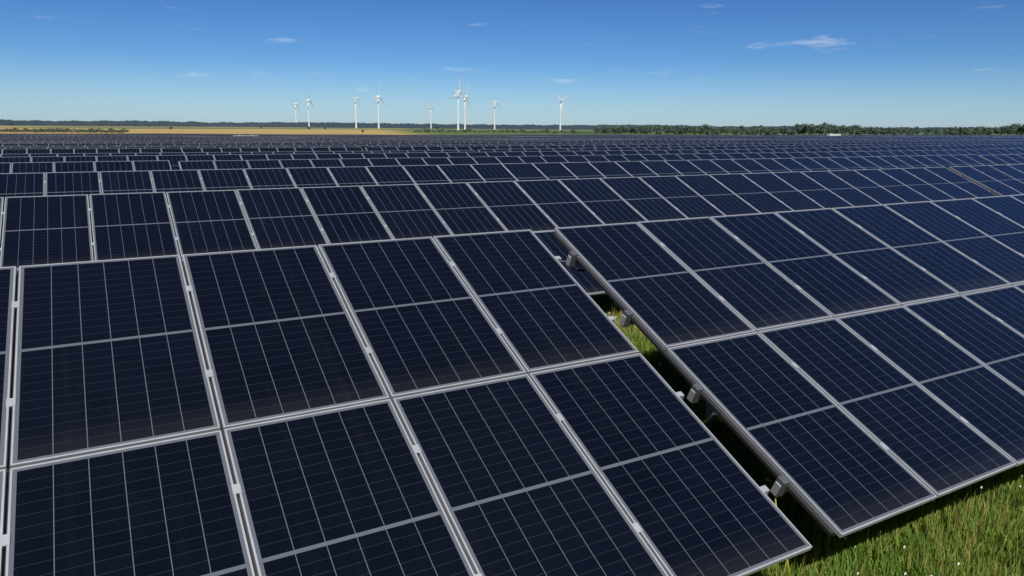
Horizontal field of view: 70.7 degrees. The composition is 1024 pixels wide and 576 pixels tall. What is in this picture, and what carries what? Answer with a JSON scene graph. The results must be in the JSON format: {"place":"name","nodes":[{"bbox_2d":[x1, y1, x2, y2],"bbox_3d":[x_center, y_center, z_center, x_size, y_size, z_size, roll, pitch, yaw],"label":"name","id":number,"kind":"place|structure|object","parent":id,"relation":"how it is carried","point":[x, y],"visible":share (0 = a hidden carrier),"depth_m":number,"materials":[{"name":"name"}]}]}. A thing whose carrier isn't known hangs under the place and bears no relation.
{"place":"outdoors","nodes":[
{"label":"outdoors","id":0,"kind":"place"},
{"bbox_2d":[0,126,1023,575],"bbox_3d":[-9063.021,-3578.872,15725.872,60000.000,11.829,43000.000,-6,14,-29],"label":"terrain","id":1,"kind":"structure","parent":0,"point":[302,130],"depth_m":1031.64,"materials":[{"name":"green plant"}]},
{"bbox_2d":[293,95,299,122],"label":"wind turbine","id":2,"kind":"object","parent":1,"relation":"on","point":[295,109],"visible":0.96,"depth_m":2547.49,"materials":[{"name":"white metal"}]},
{"bbox_2d":[305,96,313,126],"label":"wind turbine","id":3,"kind":"object","parent":1,"relation":"on","point":[307,100],"visible":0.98,"depth_m":2138.45,"materials":[{"name":"white metal"}]},
{"bbox_2d":[350,89,360,127],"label":"wind turbine","id":4,"kind":"object","parent":1,"relation":"on","point":[355,109],"visible":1,"depth_m":1961.34,"materials":[{"name":"white metal"}]},
{"bbox_2d":[373,82,384,128],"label":"wind turbine","id":5,"kind":"object","parent":1,"relation":"on","point":[377,98],"visible":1,"depth_m":1801.35,"materials":[{"name":"white metal"}]},
{"bbox_2d":[428,99,434,128],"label":"wind turbine","id":6,"kind":"object","parent":1,"relation":"on","point":[430,105],"visible":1,"depth_m":2460.84,"materials":[{"name":"white metal"}]},
{"bbox_2d":[451,83,467,129],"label":"wind turbine","id":7,"kind":"object","parent":1,"relation":"on","point":[457,93],"visible":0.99,"depth_m":1492.03,"materials":[{"name":"white metal"}]},
{"bbox_2d":[459,85,470,129],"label":"wind turbine","id":8,"kind":"object","parent":1,"relation":"on","point":[465,109],"visible":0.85,"depth_m":1737.55,"materials":[{"name":"white metal"}]},
{"bbox_2d":[0,119,972,130],"bbox_3d":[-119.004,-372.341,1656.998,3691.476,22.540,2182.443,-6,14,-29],"label":"forest","id":9,"kind":"object","parent":1,"relation":"on","point":[171,124],"visible":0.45,"depth_m":2416.88,"materials":[{"name":"green plant"}]},
{"bbox_2d":[493,100,499,129],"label":"wind turbine","id":10,"kind":"object","parent":1,"relation":"on","point":[494,102],"visible":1,"depth_m":2074.76,"materials":[{"name":"white metal"}]},
{"bbox_2d":[0,159,1000,575],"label":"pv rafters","id":11,"kind":"object","parent":1,"relation":"on","point":[784,481],"visible":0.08,"depth_m":5.45,"materials":[{"name":"metal"}]},
{"bbox_2d":[0,154,1023,575],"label":"solar panel frames","id":12,"kind":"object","parent":11,"relation":"on","point":[236,486],"visible":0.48,"depth_m":5.69,"materials":[{"name":"metal"}]},
{"bbox_2d":[0,133,1023,575],"bbox_3d":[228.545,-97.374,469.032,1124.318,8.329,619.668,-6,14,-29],"label":"pv modules","id":13,"kind":"object","parent":12,"relation":"on","point":[108,351],"visible":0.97,"depth_m":5.90,"materials":[{"name":"blue glass"}]},
{"bbox_2d":[556,94,568,129],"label":"wind turbine","id":14,"kind":"object","parent":1,"relation":"on","point":[560,100],"visible":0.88,"depth_m":1949.31,"materials":[{"name":"white metal"}]},
{"bbox_2d":[597,126,605,132],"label":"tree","id":15,"kind":"object","parent":1,"relation":"on","point":[601,129],"visible":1,"depth_m":899.11,"materials":[{"name":"green plant"}]},
{"bbox_2d":[609,127,621,133],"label":"tree","id":16,"kind":"object","parent":1,"relation":"on","point":[615,129],"visible":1,"depth_m":890.66,"materials":[{"name":"green plant"}]},
{"bbox_2d":[619,126,629,132],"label":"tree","id":17,"kind":"object","parent":1,"relation":"on","point":[624,128],"visible":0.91,"depth_m":916.40,"materials":[{"name":"green plant"}]},
{"bbox_2d":[628,127,638,133],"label":"tree","id":18,"kind":"object","parent":1,"relation":"on","point":[634,129],"visible":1,"depth_m":895.81,"materials":[{"name":"green plant"}]},
{"bbox_2d":[637,125,645,133],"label":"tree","id":19,"kind":"object","parent":1,"relation":"on","point":[640,127],"visible":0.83,"depth_m":924.14,"materials":[{"name":"green plant"}]},
{"bbox_2d":[642,128,650,134],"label":"tree","id":20,"kind":"object","parent":1,"relation":"on","point":[646,131],"visible":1,"depth_m":917.77,"materials":[{"name":"green plant"}]},
{"bbox_2d":[646,125,655,132],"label":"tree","id":21,"kind":"object","parent":1,"relation":"on","point":[649,126],"visible":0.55,"depth_m":934.17,"materials":[{"name":"green plant"}]},
{"bbox_2d":[652,125,661,130],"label":"tree","id":22,"kind":"object","parent":1,"relation":"on","point":[658,127],"visible":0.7,"depth_m":999.53,"materials":[{"name":"green plant"}]},
{"bbox_2d":[665,126,673,134],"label":"tree","id":23,"kind":"object","parent":1,"relation":"on","point":[669,130],"visible":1,"depth_m":886.95,"materials":[{"name":"green plant"}]},
{"bbox_2d":[674,127,684,134],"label":"tree","id":24,"kind":"object","parent":1,"relation":"on","point":[679,129],"visible":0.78,"depth_m":921.77,"materials":[{"name":"green plant"}]},
{"bbox_2d":[682,125,689,133],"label":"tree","id":25,"kind":"object","parent":1,"relation":"on","point":[686,129],"visible":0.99,"depth_m":883.61,"materials":[{"name":"green plant"}]},
{"bbox_2d":[689,126,695,134],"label":"tree","id":26,"kind":"object","parent":1,"relation":"on","point":[691,130],"visible":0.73,"depth_m":919.60,"materials":[{"name":"green plant"}]},
{"bbox_2d":[696,126,707,134],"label":"tree","id":27,"kind":"object","parent":1,"relation":"on","point":[699,127],"visible":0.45,"depth_m":913.76,"materials":[{"name":"green plant"}]},
{"bbox_2d":[698,124,711,132],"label":"tree","id":28,"kind":"object","parent":1,"relation":"on","point":[704,127],"visible":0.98,"depth_m":888.51,"materials":[{"name":"green plant"}]},
{"bbox_2d":[708,128,716,134],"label":"tree","id":29,"kind":"object","parent":1,"relation":"on","point":[712,131],"visible":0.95,"depth_m":877.00,"materials":[{"name":"green plant"}]},
{"bbox_2d":[722,127,731,134],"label":"tree","id":30,"kind":"object","parent":1,"relation":"on","point":[726,129],"visible":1,"depth_m":909.54,"materials":[{"name":"green plant"}]},
{"bbox_2d":[732,128,740,134],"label":"tree","id":31,"kind":"object","parent":1,"relation":"on","point":[735,131],"visible":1,"depth_m":899.62,"materials":[{"name":"green plant"}]},
{"bbox_2d":[758,125,768,130],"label":"tree","id":32,"kind":"object","parent":1,"relation":"on","point":[764,127],"visible":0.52,"depth_m":1032.57,"materials":[{"name":"green plant"}]},
{"bbox_2d":[519,127,1018,133],"bbox_3d":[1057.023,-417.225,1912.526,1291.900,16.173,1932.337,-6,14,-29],"label":"forest","id":33,"kind":"object","parent":1,"relation":"on","point":[569,128],"visible":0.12,"depth_m":2407.06,"materials":[{"name":"green plant"}]},
{"bbox_2d":[767,128,779,134],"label":"tree","id":34,"kind":"object","parent":1,"relation":"on","point":[774,131],"visible":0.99,"depth_m":852.57,"materials":[{"name":"green plant"}]},
{"bbox_2d":[774,496,789,575],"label":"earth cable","id":35,"kind":"object","parent":1,"relation":"on","point":[787,559],"visible":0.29,"depth_m":5.24,"materials":[{"name":"yellow"}]},
{"bbox_2d":[779,125,786,132],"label":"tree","id":36,"kind":"object","parent":1,"relation":"on","point":[781,129],"visible":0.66,"depth_m":886.30,"materials":[{"name":"green plant"}]},
{"bbox_2d":[782,128,789,133],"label":"tree","id":37,"kind":"object","parent":1,"relation":"on","point":[786,130],"visible":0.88,"depth_m":872.16,"materials":[{"name":"green plant"}]},
{"bbox_2d":[788,130,797,134],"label":"tree","id":38,"kind":"object","parent":1,"relation":"on","point":[792,132],"visible":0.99,"depth_m":849.63,"materials":[{"name":"green plant"}]},
{"bbox_2d":[790,122,804,133],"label":"tree","id":39,"kind":"object","parent":1,"relation":"on","point":[796,127],"visible":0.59,"depth_m":863.84,"materials":[{"name":"green plant"}]},
{"bbox_2d":[798,126,804,134],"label":"tree","id":40,"kind":"object","parent":1,"relation":"on","point":[801,130],"visible":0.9,"depth_m":836.78,"materials":[{"name":"green plant"}]},
{"bbox_2d":[803,124,817,133],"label":"tree","id":41,"kind":"object","parent":1,"relation":"on","point":[806,129],"visible":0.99,"depth_m":827.66,"materials":[{"name":"green plant"}]},
{"bbox_2d":[815,124,829,133],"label":"tree","id":42,"kind":"object","parent":1,"relation":"on","point":[822,130],"visible":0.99,"depth_m":832.38,"materials":[{"name":"green plant"}]},
{"bbox_2d":[820,122,832,134],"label":"tree","id":43,"kind":"object","parent":1,"relation":"on","point":[827,124],"visible":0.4,"depth_m":871.71,"materials":[{"name":"green plant"}]},
{"bbox_2d":[827,133,840,135],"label":"inverter station","id":44,"kind":"object","parent":1,"relation":"on","point":[830,134],"visible":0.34,"depth_m":518.28,"materials":[{"name":"grey metal"}]},
{"bbox_2d":[830,124,840,132],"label":"tree","id":45,"kind":"object","parent":1,"relation":"on","point":[834,126],"visible":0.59,"depth_m":873.87,"materials":[{"name":"green plant"}]},
{"bbox_2d":[833,128,841,133],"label":"tree","id":46,"kind":"object","parent":1,"relation":"on","point":[837,130],"visible":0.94,"depth_m":866.12,"materials":[{"name":"green plant"}]},
{"bbox_2d":[839,126,848,134],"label":"tree","id":47,"kind":"object","parent":1,"relation":"on","point":[844,131],"visible":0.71,"depth_m":875.70,"materials":[{"name":"green plant"}]},
{"bbox_2d":[846,127,855,134],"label":"tree","id":48,"kind":"object","parent":1,"relation":"on","point":[851,130],"visible":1,"depth_m":811.89,"materials":[{"name":"green plant"}]},
{"bbox_2d":[851,125,863,134],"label":"tree","id":49,"kind":"object","parent":1,"relation":"on","point":[857,128],"visible":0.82,"depth_m":838.16,"materials":[{"name":"green plant"}]},
{"bbox_2d":[866,126,878,134],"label":"tree","id":50,"kind":"object","parent":1,"relation":"on","point":[869,130],"visible":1,"depth_m":812.59,"materials":[{"name":"green plant"}]},
{"bbox_2d":[883,127,891,133],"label":"tree","id":51,"kind":"object","parent":1,"relation":"on","point":[889,129],"visible":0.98,"depth_m":845.40,"materials":[{"name":"green plant"}]},
{"bbox_2d":[895,127,906,132],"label":"tree","id":52,"kind":"object","parent":1,"relation":"on","point":[899,129],"visible":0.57,"depth_m":1082.74,"materials":[{"name":"green plant"}]},
{"bbox_2d":[900,127,916,133],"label":"tree","id":53,"kind":"object","parent":1,"relation":"on","point":[910,130],"visible":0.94,"depth_m":1030.13,"materials":[{"name":"green plant"}]},
{"bbox_2d":[913,126,921,132],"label":"tree","id":54,"kind":"object","parent":1,"relation":"on","point":[918,129],"visible":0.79,"depth_m":1042.60,"materials":[{"name":"green plant"}]},
{"bbox_2d":[923,128,931,133],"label":"tree","id":55,"kind":"object","parent":1,"relation":"on","point":[927,130],"visible":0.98,"depth_m":1084.08,"materials":[{"name":"green plant"}]},
{"bbox_2d":[946,129,956,134],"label":"tree","id":56,"kind":"object","parent":1,"relation":"on","point":[950,131],"visible":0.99,"depth_m":829.23,"materials":[{"name":"green plant"}]},
{"bbox_2d":[955,127,964,134],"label":"tree","id":57,"kind":"object","parent":1,"relation":"on","point":[960,130],"visible":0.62,"depth_m":857.77,"materials":[{"name":"green plant"}]},
{"bbox_2d":[961,128,971,134],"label":"tree","id":58,"kind":"object","parent":1,"relation":"on","point":[964,132],"visible":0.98,"depth_m":839.33,"materials":[{"name":"green plant"}]},
{"bbox_2d":[971,128,980,134],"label":"tree","id":59,"kind":"object","parent":1,"relation":"on","point":[975,131],"visible":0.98,"depth_m":854.29,"materials":[{"name":"green plant"}]},
{"bbox_2d":[981,127,990,134],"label":"tree","id":60,"kind":"object","parent":1,"relation":"on","point":[984,130],"visible":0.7,"depth_m":864.21,"materials":[{"name":"green plant"}]},
{"bbox_2d":[983,130,994,134],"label":"tree","id":61,"kind":"object","parent":1,"relation":"on","point":[989,132],"visible":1,"depth_m":846.25,"materials":[{"name":"green plant"}]},
{"bbox_2d":[993,127,1001,133],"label":"tree","id":62,"kind":"object","parent":1,"relation":"on","point":[997,131],"visible":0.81,"depth_m":853.20,"materials":[{"name":"green plant"}]},
{"bbox_2d":[999,125,1008,134],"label":"tree","id":63,"kind":"object","parent":1,"relation":"on","point":[1002,130],"visible":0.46,"depth_m":882.79,"materials":[{"name":"green plant"}]},
{"bbox_2d":[1003,125,1015,133],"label":"tree","id":64,"kind":"object","parent":1,"relation":"on","point":[1010,129],"visible":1,"depth_m":854.49,"materials":[{"name":"green plant"}]},
{"bbox_2d":[1011,123,1019,134],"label":"tree","id":65,"kind":"object","parent":1,"relation":"on","point":[1016,125],"visible":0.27,"depth_m":912.91,"materials":[{"name":"green plant"}]},
{"bbox_2d":[1013,124,1023,132],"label":"tree","id":66,"kind":"object","parent":1,"relation":"on","point":[1020,128],"visible":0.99,"depth_m":872.83,"materials":[{"name":"green plant"}]},
{"bbox_2d":[0,0,1023,127],"label":"sky","id":67,"kind":"structure","parent":0,"point":[877,63],"materials":[{"name":"blue"}]},
{"bbox_2d":[589,293,942,575],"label":"ground","id":68,"kind":"structure","parent":0,"point":[642,343],"depth_m":6.58,"materials":[{"name":"green plant"}]},
{"bbox_2d":[727,441,1023,575],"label":"grass","id":69,"kind":"structure","parent":0,"point":[954,530],"depth_m":5.93,"materials":[{"name":"green plant"}]}
]}

